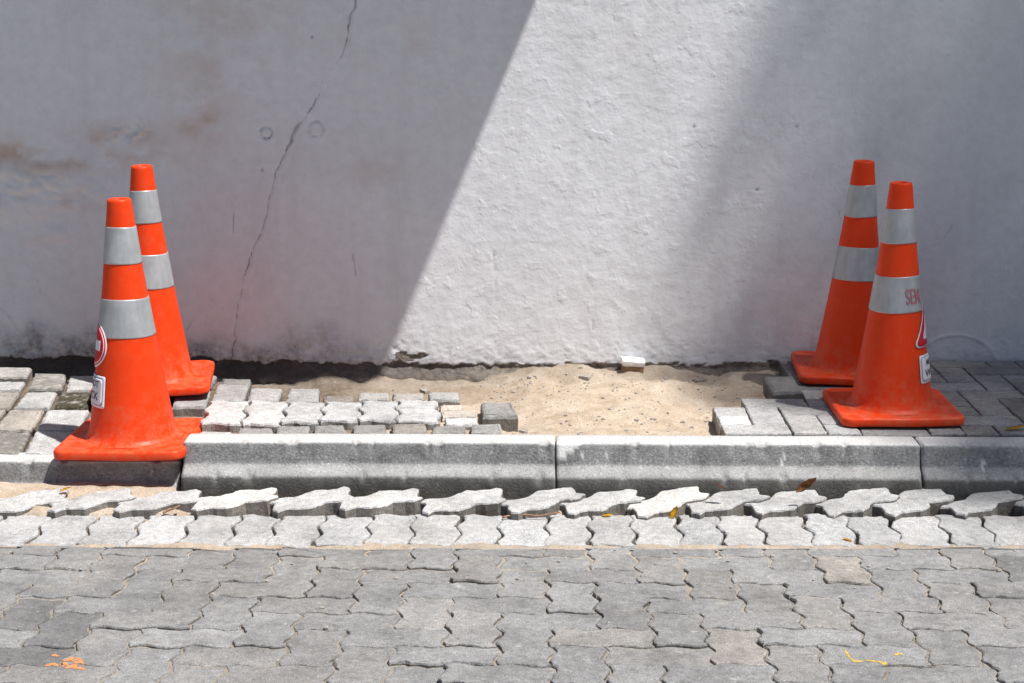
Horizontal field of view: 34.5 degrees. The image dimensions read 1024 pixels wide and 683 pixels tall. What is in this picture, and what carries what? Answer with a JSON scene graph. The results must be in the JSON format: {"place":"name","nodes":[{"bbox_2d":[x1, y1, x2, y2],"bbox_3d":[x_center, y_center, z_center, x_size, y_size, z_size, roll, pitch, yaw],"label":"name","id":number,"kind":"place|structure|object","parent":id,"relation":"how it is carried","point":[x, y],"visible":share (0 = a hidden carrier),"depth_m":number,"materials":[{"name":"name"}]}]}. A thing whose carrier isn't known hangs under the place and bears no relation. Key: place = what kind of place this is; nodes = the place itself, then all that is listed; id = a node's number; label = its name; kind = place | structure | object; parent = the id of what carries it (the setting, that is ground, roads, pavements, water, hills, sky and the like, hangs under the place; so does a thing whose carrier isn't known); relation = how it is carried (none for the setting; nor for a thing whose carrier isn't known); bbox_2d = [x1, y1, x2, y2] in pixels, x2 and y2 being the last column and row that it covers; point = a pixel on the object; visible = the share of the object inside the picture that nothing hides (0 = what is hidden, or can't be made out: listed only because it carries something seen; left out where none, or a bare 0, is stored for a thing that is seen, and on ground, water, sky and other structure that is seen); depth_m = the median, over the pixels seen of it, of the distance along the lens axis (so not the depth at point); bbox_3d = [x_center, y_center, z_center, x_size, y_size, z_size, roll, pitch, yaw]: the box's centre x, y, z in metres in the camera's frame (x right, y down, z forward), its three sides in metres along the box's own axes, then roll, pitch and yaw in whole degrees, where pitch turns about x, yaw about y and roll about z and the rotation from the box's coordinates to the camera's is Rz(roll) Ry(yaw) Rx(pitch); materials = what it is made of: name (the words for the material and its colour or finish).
{"place":"outdoors","nodes":[
{"label":"outdoors","id":0,"kind":"place"},
{"bbox_2d":[0,542,1023,682],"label":"road","id":1,"kind":"structure","parent":0,"point":[580,643],"depth_m":3.75,"materials":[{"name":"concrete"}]},
{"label":"ground","id":2,"kind":"structure","parent":0,"visible":0},
{"bbox_2d":[0,515,51,546],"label":"edge paver","id":3,"kind":"object","parent":2,"relation":"on","point":[19,530],"visible":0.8,"depth_m":4.42,"materials":[{"name":"concrete"}]},
{"bbox_2d":[30,515,96,545],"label":"edge paver","id":4,"kind":"object","parent":2,"relation":"on","point":[66,530],"visible":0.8,"depth_m":4.41,"materials":[{"name":"concrete"}]},
{"bbox_2d":[0,452,183,489],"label":"kerb stone","id":5,"kind":"object","parent":2,"relation":"on","point":[22,467],"visible":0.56,"depth_m":4.73,"materials":[{"name":"concrete"}]},
{"bbox_2d":[53,197,203,460],"bbox_3d":[-1.116,-0.053,4.775,0.377,0.726,0.377,0,12,2],"label":"traffic cone","id":6,"kind":"object","parent":5,"relation":"on","point":[132,418],"visible":1,"depth_m":4.72,"materials":[{"name":"orange plastic"}]},
{"bbox_2d":[78,516,144,546],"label":"edge paver","id":7,"kind":"object","parent":2,"relation":"on","point":[116,532],"visible":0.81,"depth_m":4.42,"materials":[{"name":"concrete"}]},
{"bbox_2d":[126,515,194,545],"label":"edge paver","id":8,"kind":"object","parent":2,"relation":"on","point":[160,529],"visible":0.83,"depth_m":4.42,"materials":[{"name":"concrete"}]},
{"bbox_2d":[178,515,240,546],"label":"edge paver","id":9,"kind":"object","parent":2,"relation":"on","point":[213,529],"visible":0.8,"depth_m":4.42,"materials":[{"name":"concrete"}]},
{"bbox_2d":[224,514,280,545],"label":"edge paver","id":10,"kind":"object","parent":2,"relation":"on","point":[250,530],"visible":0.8,"depth_m":4.42,"materials":[{"name":"concrete"}]},
{"bbox_2d":[265,516,325,547],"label":"edge paver","id":11,"kind":"object","parent":2,"relation":"on","point":[297,531],"visible":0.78,"depth_m":4.41,"materials":[{"name":"concrete"}]},
{"bbox_2d":[315,515,372,546],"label":"edge paver","id":12,"kind":"object","parent":2,"relation":"on","point":[335,530],"visible":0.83,"depth_m":4.41,"materials":[{"name":"concrete"}]},
{"bbox_2d":[181,434,554,499],"bbox_3d":[-0.409,0.392,4.749,1.065,0.228,0.152,0,13,1],"label":"kerb stone","id":13,"kind":"object","parent":2,"relation":"on","point":[511,466],"visible":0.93,"depth_m":4.70,"materials":[{"name":"concrete"}]},
{"bbox_2d":[364,514,415,545],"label":"edge paver","id":14,"kind":"object","parent":2,"relation":"on","point":[388,529],"visible":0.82,"depth_m":4.42,"materials":[{"name":"concrete"}]},
{"bbox_2d":[12,363,779,451],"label":"sand","id":15,"kind":"structure","parent":2,"relation":"on","point":[590,404],"depth_m":5.39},
{"bbox_2d":[0,392,19,414],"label":"paving tile","id":16,"kind":"object","parent":15,"relation":"on","point":[9,401],"visible":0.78,"depth_m":5.22,"materials":[{"name":"concrete"}]},
{"bbox_2d":[0,433,30,454],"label":"paving tile","id":17,"kind":"object","parent":15,"relation":"on","point":[14,443],"visible":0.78,"depth_m":4.88,"materials":[{"name":"concrete"}]},
{"bbox_2d":[0,367,32,386],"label":"paving tile","id":18,"kind":"object","parent":15,"relation":"on","point":[11,374],"visible":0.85,"depth_m":5.44,"materials":[{"name":"concrete"}]},
{"bbox_2d":[0,410,44,435],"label":"paving tile","id":19,"kind":"object","parent":15,"relation":"on","point":[21,421],"visible":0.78,"depth_m":5.04,"materials":[{"name":"concrete"}]},
{"bbox_2d":[14,392,57,413],"bbox_3d":[-1.500,0.212,5.220,0.112,0.076,0.141,0,13,0],"label":"paving tile","id":20,"kind":"object","parent":15,"relation":"on","point":[45,402],"visible":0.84,"depth_m":5.20,"materials":[{"name":"concrete"}]},
{"bbox_2d":[28,373,66,396],"bbox_3d":[-1.515,0.156,5.395,0.111,0.065,0.219,-2,13,-10],"label":"paving tile","id":21,"kind":"object","parent":15,"relation":"on","point":[55,383],"visible":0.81,"depth_m":5.34,"materials":[{"name":"concrete"}]},
{"bbox_2d":[25,431,71,454],"bbox_3d":[-1.366,0.327,4.887,0.137,0.074,0.185,2,13,0],"label":"paving tile","id":22,"kind":"object","parent":15,"relation":"on","point":[42,443],"visible":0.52,"depth_m":4.88,"materials":[{"name":"concrete"}]},
{"bbox_2d":[37,410,88,431],"bbox_3d":[-1.377,0.268,5.063,0.137,0.078,0.167,0,13,0],"label":"paving tile","id":23,"kind":"object","parent":15,"relation":"on","point":[63,420],"visible":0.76,"depth_m":5.05,"materials":[{"name":"concrete"}]},
{"bbox_2d":[54,392,91,410],"bbox_3d":[-1.385,0.212,5.220,0.118,0.075,0.141,0,12,0],"label":"paving tile","id":24,"kind":"object","parent":15,"relation":"on","point":[74,401],"visible":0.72,"depth_m":5.20,"materials":[{"name":"concrete"}]},
{"bbox_2d":[66,376,92,392],"bbox_3d":[-1.394,0.162,5.386,0.110,0.064,0.197,-2,13,-10],"label":"paving tile","id":25,"kind":"object","parent":15,"relation":"on","point":[77,384],"visible":0.49,"depth_m":5.35,"materials":[{"name":"concrete"}]},
{"bbox_2d":[172,391,210,416],"bbox_3d":[-1.019,0.207,5.240,0.129,0.060,0.216,0,12,0],"label":"paving block","id":26,"kind":"object","parent":15,"relation":"on","point":[191,405],"depth_m":5.15,"materials":[{"name":"concrete"}]},
{"bbox_2d":[200,400,248,432],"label":"zigzag paver","id":27,"kind":"object","parent":15,"relation":"on","point":[223,416],"visible":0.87,"depth_m":4.96,"materials":[{"name":"concrete"}]},
{"bbox_2d":[212,384,248,401],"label":"paving block","id":28,"kind":"structure","parent":15,"relation":"on","point":[232,393],"depth_m":5.24,"materials":[{"name":"concrete"}]},
{"bbox_2d":[247,388,282,403],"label":"paving block","id":29,"kind":"structure","parent":15,"relation":"on","point":[268,394],"depth_m":5.22,"materials":[{"name":"concrete"}]},
{"bbox_2d":[242,400,287,433],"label":"zigzag paver","id":30,"kind":"object","parent":15,"relation":"on","point":[261,414],"visible":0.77,"depth_m":4.98,"materials":[{"name":"concrete"}]},
{"bbox_2d":[280,402,324,430],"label":"zigzag paver","id":31,"kind":"object","parent":15,"relation":"on","point":[302,414],"visible":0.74,"depth_m":4.98,"materials":[{"name":"concrete"}]},
{"bbox_2d":[286,389,319,406],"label":"paving block","id":32,"kind":"structure","parent":15,"relation":"on","point":[305,395],"depth_m":5.21,"materials":[{"name":"concrete"}]},
{"bbox_2d":[318,402,361,430],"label":"zigzag paver","id":33,"kind":"object","parent":15,"relation":"on","point":[346,415],"visible":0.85,"depth_m":4.97,"materials":[{"name":"concrete"}]},
{"bbox_2d":[352,425,386,433],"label":"paving block","id":34,"kind":"structure","parent":15,"relation":"on","point":[368,429],"depth_m":4.84,"materials":[{"name":"concrete"}]},
{"bbox_2d":[357,393,389,403],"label":"paving block","id":35,"kind":"structure","parent":15,"relation":"on","point":[381,397],"depth_m":5.19,"materials":[{"name":"concrete"}]},
{"bbox_2d":[358,401,398,429],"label":"zigzag paver","id":36,"kind":"object","parent":15,"relation":"on","point":[386,414],"visible":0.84,"depth_m":4.99,"materials":[{"name":"concrete"}]},
{"bbox_2d":[391,424,426,433],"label":"paving block","id":37,"kind":"structure","parent":15,"relation":"on","point":[408,428],"depth_m":4.84,"materials":[{"name":"concrete"}]},
{"bbox_2d":[395,400,440,429],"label":"zigzag paver","id":38,"kind":"object","parent":15,"relation":"on","point":[427,414],"visible":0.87,"depth_m":4.99,"materials":[{"name":"concrete"}]},
{"bbox_2d":[428,392,459,406],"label":"paving block","id":39,"kind":"structure","parent":15,"relation":"on","point":[446,398],"depth_m":5.18,"materials":[{"name":"concrete"}]},
{"bbox_2d":[445,418,477,430],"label":"paving block","id":40,"kind":"structure","parent":15,"relation":"on","point":[467,423],"depth_m":4.91,"materials":[{"name":"concrete"}]},
{"bbox_2d":[470,424,502,433],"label":"paving block","id":41,"kind":"structure","parent":15,"relation":"on","point":[487,429],"depth_m":4.83,"materials":[{"name":"concrete"}]},
{"bbox_2d":[480,403,517,431],"bbox_3d":[-0.040,0.240,5.014,0.116,0.075,0.184,1,11,0],"label":"paving block","id":42,"kind":"object","parent":15,"relation":"on","point":[504,416],"depth_m":4.94,"materials":[{"name":"concrete"}]},
{"bbox_2d":[621,356,644,372],"bbox_3d":[0.416,0.079,5.678,0.083,0.051,0.060,0,13,0],"label":"brick piece","id":43,"kind":"object","parent":15,"relation":"on","point":[634,364],"visible":1,"depth_m":5.66,"materials":[{"name":"white paint"}]},
{"bbox_2d":[712,407,748,432],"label":"pavement block","id":44,"kind":"structure","parent":15,"relation":"on","point":[727,411],"depth_m":5.03,"materials":[{"name":"concrete"}]},
{"bbox_2d":[716,416,751,435],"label":"pavement block","id":45,"kind":"structure","parent":15,"relation":"on","point":[732,420],"depth_m":4.93,"materials":[{"name":"concrete"}]},
{"bbox_2d":[720,425,791,435],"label":"pavement block","id":46,"kind":"structure","parent":15,"relation":"on","point":[755,430],"depth_m":4.82,"materials":[{"name":"concrete"}]},
{"bbox_2d":[745,407,785,424],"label":"pavement block","id":47,"kind":"structure","parent":15,"relation":"on","point":[764,416],"depth_m":4.98,"materials":[{"name":"concrete"}]},
{"bbox_2d":[741,398,807,409],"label":"pavement block","id":48,"kind":"structure","parent":15,"relation":"on","point":[777,403],"depth_m":5.12,"materials":[{"name":"concrete"}]},
{"bbox_2d":[763,376,802,398],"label":"pavement block","id":49,"kind":"structure","parent":15,"relation":"on","point":[786,387],"depth_m":5.23,"materials":[{"name":"concrete"}]},
{"bbox_2d":[783,415,826,435],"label":"pavement block","id":50,"kind":"structure","parent":15,"relation":"on","point":[804,425],"depth_m":4.87,"materials":[{"name":"concrete"}]},
{"bbox_2d":[778,407,833,417],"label":"pavement block","id":51,"kind":"structure","parent":15,"relation":"on","point":[814,411],"depth_m":5.03,"materials":[{"name":"concrete"}]},
{"bbox_2d":[801,390,827,406],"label":"pavement block","id":52,"kind":"structure","parent":15,"relation":"on","point":[812,398],"depth_m":5.17,"materials":[{"name":"concrete"}]},
{"bbox_2d":[823,425,861,435],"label":"pavement block","id":53,"kind":"structure","parent":15,"relation":"on","point":[836,430],"depth_m":4.82,"materials":[{"name":"concrete"}]},
{"bbox_2d":[857,427,930,438],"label":"pavement block","id":54,"kind":"structure","parent":15,"relation":"on","point":[914,432],"depth_m":4.83,"materials":[{"name":"concrete"}]},
{"bbox_2d":[924,426,965,436],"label":"pavement block","id":55,"kind":"structure","parent":15,"relation":"on","point":[946,431],"depth_m":4.81,"materials":[{"name":"concrete"}]},
{"bbox_2d":[934,368,976,382],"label":"pavement block","id":56,"kind":"structure","parent":15,"relation":"on","point":[954,375],"depth_m":5.46,"materials":[{"name":"concrete"}]},
{"bbox_2d":[939,390,971,406],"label":"pavement block","id":57,"kind":"structure","parent":15,"relation":"on","point":[954,398],"depth_m":5.17,"materials":[{"name":"concrete"}]},
{"bbox_2d":[930,382,985,391],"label":"pavement block","id":58,"kind":"structure","parent":15,"relation":"on","point":[959,386],"depth_m":5.32,"materials":[{"name":"concrete"}]},
{"bbox_2d":[929,361,989,368],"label":"pavement block","id":59,"kind":"structure","parent":15,"relation":"on","point":[948,364],"depth_m":5.61,"materials":[{"name":"concrete"}]},
{"bbox_2d":[959,426,999,436],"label":"pavement block","id":60,"kind":"structure","parent":15,"relation":"on","point":[979,431],"depth_m":4.82,"materials":[{"name":"concrete"}]},
{"bbox_2d":[965,398,1012,415],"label":"pavement block","id":61,"kind":"structure","parent":15,"relation":"on","point":[988,406],"depth_m":5.07,"materials":[{"name":"concrete"}]},
{"bbox_2d":[957,391,1023,399],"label":"pavement block","id":62,"kind":"structure","parent":15,"relation":"on","point":[997,395],"depth_m":5.22,"materials":[{"name":"concrete"}]},
{"bbox_2d":[958,415,1023,426],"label":"pavement block","id":63,"kind":"structure","parent":15,"relation":"on","point":[984,420],"depth_m":4.92,"materials":[{"name":"concrete"}]},
{"bbox_2d":[963,367,1023,375],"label":"pavement block","id":64,"kind":"structure","parent":15,"relation":"on","point":[1000,371],"depth_m":5.52,"materials":[{"name":"concrete"}]},
{"bbox_2d":[971,375,1016,390],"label":"pavement block","id":65,"kind":"structure","parent":15,"relation":"on","point":[992,382],"depth_m":5.37,"materials":[{"name":"concrete"}]},
{"bbox_2d":[992,425,1023,436],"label":"pavement block","id":66,"kind":"structure","parent":15,"relation":"on","point":[1000,430],"depth_m":4.81,"materials":[{"name":"concrete"}]},
{"bbox_3d":[1.218,0.220,5.137,0.198,0.061,0.100,0,13,0],"label":"pavement block","id":67,"kind":"object","parent":15,"relation":"on","visible":0},
{"bbox_2d":[822,181,964,426],"bbox_3d":[1.149,-0.128,4.935,0.364,0.701,0.364,0,13,0],"label":"traffic cone","id":68,"kind":"object","parent":67,"relation":"on","point":[892,387],"visible":1,"depth_m":4.88,"materials":[{"name":"orange plastic"}]},
{"bbox_3d":[1.269,0.185,5.283,0.100,0.060,0.200,1,13,0],"label":"pavement block","id":69,"kind":"object","parent":15,"relation":"on","visible":0},
{"bbox_2d":[791,160,879,385],"bbox_3d":[1.130,-0.239,5.400,0.368,0.708,0.368,2,13,4],"label":"traffic cone","id":70,"kind":"object","parent":69,"relation":"on","point":[833,359],"visible":0.81,"depth_m":5.34,"materials":[{"name":"orange plastic"}]},
{"bbox_2d":[409,514,460,545],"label":"edge paver","id":71,"kind":"object","parent":2,"relation":"on","point":[440,530],"visible":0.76,"depth_m":4.41,"materials":[{"name":"concrete"}]},
{"bbox_2d":[455,514,503,543],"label":"edge paver","id":72,"kind":"object","parent":2,"relation":"on","point":[473,528],"visible":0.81,"depth_m":4.42,"materials":[{"name":"concrete"}]},
{"bbox_2d":[0,482,982,545],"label":"gutter sand","id":73,"kind":"structure","parent":2,"relation":"on","point":[80,489],"depth_m":4.67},
{"bbox_2d":[0,487,69,519],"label":"loose paver","id":74,"kind":"object","parent":73,"relation":"on","point":[20,505],"visible":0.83,"depth_m":4.58,"materials":[{"name":"concrete"}]},
{"bbox_2d":[47,488,135,517],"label":"loose paver","id":75,"kind":"object","parent":73,"relation":"on","point":[87,504],"visible":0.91,"depth_m":4.57,"materials":[{"name":"concrete"}]},
{"bbox_2d":[113,489,202,518],"bbox_3d":[-0.984,0.465,4.598,0.256,0.061,0.124,-6,14,-25],"label":"loose paver","id":76,"kind":"object","parent":73,"relation":"on","point":[155,504],"visible":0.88,"depth_m":4.57,"materials":[{"name":"concrete"}]},
{"bbox_2d":[191,487,278,520],"bbox_3d":[-0.769,0.460,4.597,0.241,0.052,0.148,-4,15,1],"label":"loose paver","id":77,"kind":"object","parent":73,"relation":"on","point":[240,503],"visible":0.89,"depth_m":4.57,"materials":[{"name":"concrete"}]},
{"bbox_2d":[270,487,354,520],"bbox_3d":[-0.556,0.462,4.596,0.251,0.064,0.124,-7,15,-29],"label":"loose paver","id":78,"kind":"object","parent":73,"relation":"on","point":[325,503],"visible":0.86,"depth_m":4.57,"materials":[{"name":"concrete"}]},
{"bbox_2d":[339,488,422,519],"bbox_3d":[-0.366,0.461,4.598,0.255,0.058,0.126,-6,14,-25],"label":"loose paver","id":79,"kind":"object","parent":73,"relation":"on","point":[407,502],"visible":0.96,"depth_m":4.57,"materials":[{"name":"concrete"}]},
{"bbox_2d":[420,488,506,523],"bbox_3d":[-0.137,0.465,4.595,0.245,0.052,0.159,-3,17,1],"label":"loose paver","id":80,"kind":"object","parent":73,"relation":"on","point":[479,502],"visible":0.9,"depth_m":4.57,"materials":[{"name":"concrete"}]},
{"bbox_2d":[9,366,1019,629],"bbox_3d":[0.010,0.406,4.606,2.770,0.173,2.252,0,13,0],"label":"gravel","id":81,"kind":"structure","parent":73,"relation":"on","point":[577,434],"depth_m":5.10,"materials":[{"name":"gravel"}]},
{"bbox_2d":[501,487,585,522],"bbox_3d":[0.084,0.462,4.596,0.249,0.065,0.127,-9,16,-34],"label":"loose paver","id":82,"kind":"object","parent":73,"relation":"on","point":[541,502],"visible":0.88,"depth_m":4.57,"materials":[{"name":"concrete"}]},
{"bbox_2d":[560,489,644,518],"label":"loose paver","id":83,"kind":"object","parent":73,"relation":"on","point":[615,503],"visible":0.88,"depth_m":4.58,"materials":[{"name":"concrete"}]},
{"bbox_2d":[627,486,709,523],"bbox_3d":[0.436,0.465,4.597,0.236,0.053,0.201,-5,18,1],"label":"loose paver","id":84,"kind":"object","parent":73,"relation":"on","point":[662,503],"visible":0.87,"depth_m":4.57,"materials":[{"name":"concrete"}]},
{"bbox_2d":[686,488,770,518],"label":"loose paver","id":85,"kind":"object","parent":73,"relation":"on","point":[724,503],"visible":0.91,"depth_m":4.57,"materials":[{"name":"concrete"}]},
{"bbox_2d":[744,490,826,521],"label":"loose paver","id":86,"kind":"object","parent":73,"relation":"on","point":[789,504],"visible":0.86,"depth_m":4.57,"materials":[{"name":"concrete"}]},
{"bbox_2d":[815,488,899,518],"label":"loose paver","id":87,"kind":"object","parent":73,"relation":"on","point":[858,503],"visible":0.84,"depth_m":4.57,"materials":[{"name":"concrete"}]},
{"bbox_2d":[872,489,953,526],"bbox_3d":[1.118,0.465,4.596,0.252,0.073,0.125,-9,16,-33],"label":"loose paver","id":88,"kind":"object","parent":73,"relation":"on","point":[921,503],"visible":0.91,"depth_m":4.57,"materials":[{"name":"concrete"}]},
{"bbox_2d":[940,490,1023,520],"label":"loose paver","id":89,"kind":"object","parent":73,"relation":"on","point":[981,505],"visible":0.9,"depth_m":4.58,"materials":[{"name":"concrete"}]},
{"bbox_2d":[0,0,1023,384],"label":"plaster wall","id":90,"kind":"structure","parent":2,"relation":"on","point":[426,190],"depth_m":5.60,"materials":[{"name":"paint"}]},
{"bbox_2d":[497,517,548,546],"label":"edge paver","id":91,"kind":"object","parent":2,"relation":"on","point":[529,532],"visible":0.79,"depth_m":4.41,"materials":[{"name":"concrete"}]},
{"bbox_2d":[544,515,591,546],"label":"edge paver","id":92,"kind":"object","parent":2,"relation":"on","point":[562,530],"visible":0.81,"depth_m":4.41,"materials":[{"name":"concrete"}]},
{"bbox_2d":[587,515,635,547],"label":"edge paver","id":93,"kind":"object","parent":2,"relation":"on","point":[611,530],"visible":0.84,"depth_m":4.40,"materials":[{"name":"concrete"}]},
{"bbox_2d":[630,515,682,546],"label":"edge paver","id":94,"kind":"object","parent":2,"relation":"on","point":[660,530],"visible":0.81,"depth_m":4.41,"materials":[{"name":"concrete"}]},
{"bbox_2d":[676,515,723,546],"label":"edge paver","id":95,"kind":"object","parent":2,"relation":"on","point":[703,531],"visible":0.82,"depth_m":4.42,"materials":[{"name":"concrete"}]},
{"bbox_2d":[555,435,921,499],"bbox_3d":[0.642,0.397,4.733,1.034,0.228,0.151,0,13,1],"label":"kerb stone","id":96,"kind":"object","parent":2,"relation":"on","point":[647,467],"visible":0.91,"depth_m":4.68,"materials":[{"name":"concrete"}]},
{"bbox_2d":[717,515,764,546],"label":"edge paver","id":97,"kind":"object","parent":2,"relation":"on","point":[735,530],"visible":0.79,"depth_m":4.41,"materials":[{"name":"concrete"}]},
{"bbox_2d":[757,516,814,546],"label":"edge paver","id":98,"kind":"object","parent":2,"relation":"on","point":[783,531],"visible":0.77,"depth_m":4.41,"materials":[{"name":"concrete"}]},
{"bbox_2d":[803,513,856,546],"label":"edge paver","id":99,"kind":"object","parent":2,"relation":"on","point":[824,529],"visible":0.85,"depth_m":4.41,"materials":[{"name":"concrete"}]},
{"bbox_2d":[847,516,900,545],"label":"edge paver","id":100,"kind":"object","parent":2,"relation":"on","point":[867,530],"visible":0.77,"depth_m":4.41,"materials":[{"name":"concrete"}]},
{"bbox_2d":[891,516,951,545],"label":"edge paver","id":101,"kind":"object","parent":2,"relation":"on","point":[923,531],"visible":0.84,"depth_m":4.41,"materials":[{"name":"concrete"}]},
{"bbox_2d":[934,515,999,547],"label":"edge paver","id":102,"kind":"object","parent":2,"relation":"on","point":[970,531],"visible":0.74,"depth_m":4.41,"materials":[{"name":"concrete"}]},
{"bbox_2d":[915,437,1023,501],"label":"kerb stone","id":103,"kind":"object","parent":2,"relation":"on","point":[961,468],"visible":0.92,"depth_m":4.68,"materials":[{"name":"concrete"}]},
{"bbox_2d":[982,515,1023,545],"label":"edge paver","id":104,"kind":"object","parent":2,"relation":"on","point":[1006,530],"visible":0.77,"depth_m":4.43,"materials":[{"name":"concrete"}]},
{"bbox_3d":[-1.276,0.162,5.385,0.131,0.064,0.179,-1,14,0],"label":"paving tile","id":105,"kind":"object","parent":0,"visible":0},
{"bbox_2d":[91,164,214,395],"bbox_3d":[-1.160,-0.208,5.265,0.368,0.709,0.368,-2,13,-7],"label":"traffic cone","id":106,"kind":"object","parent":105,"relation":"on","point":[184,374],"visible":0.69,"depth_m":5.21,"materials":[{"name":"orange plastic"}]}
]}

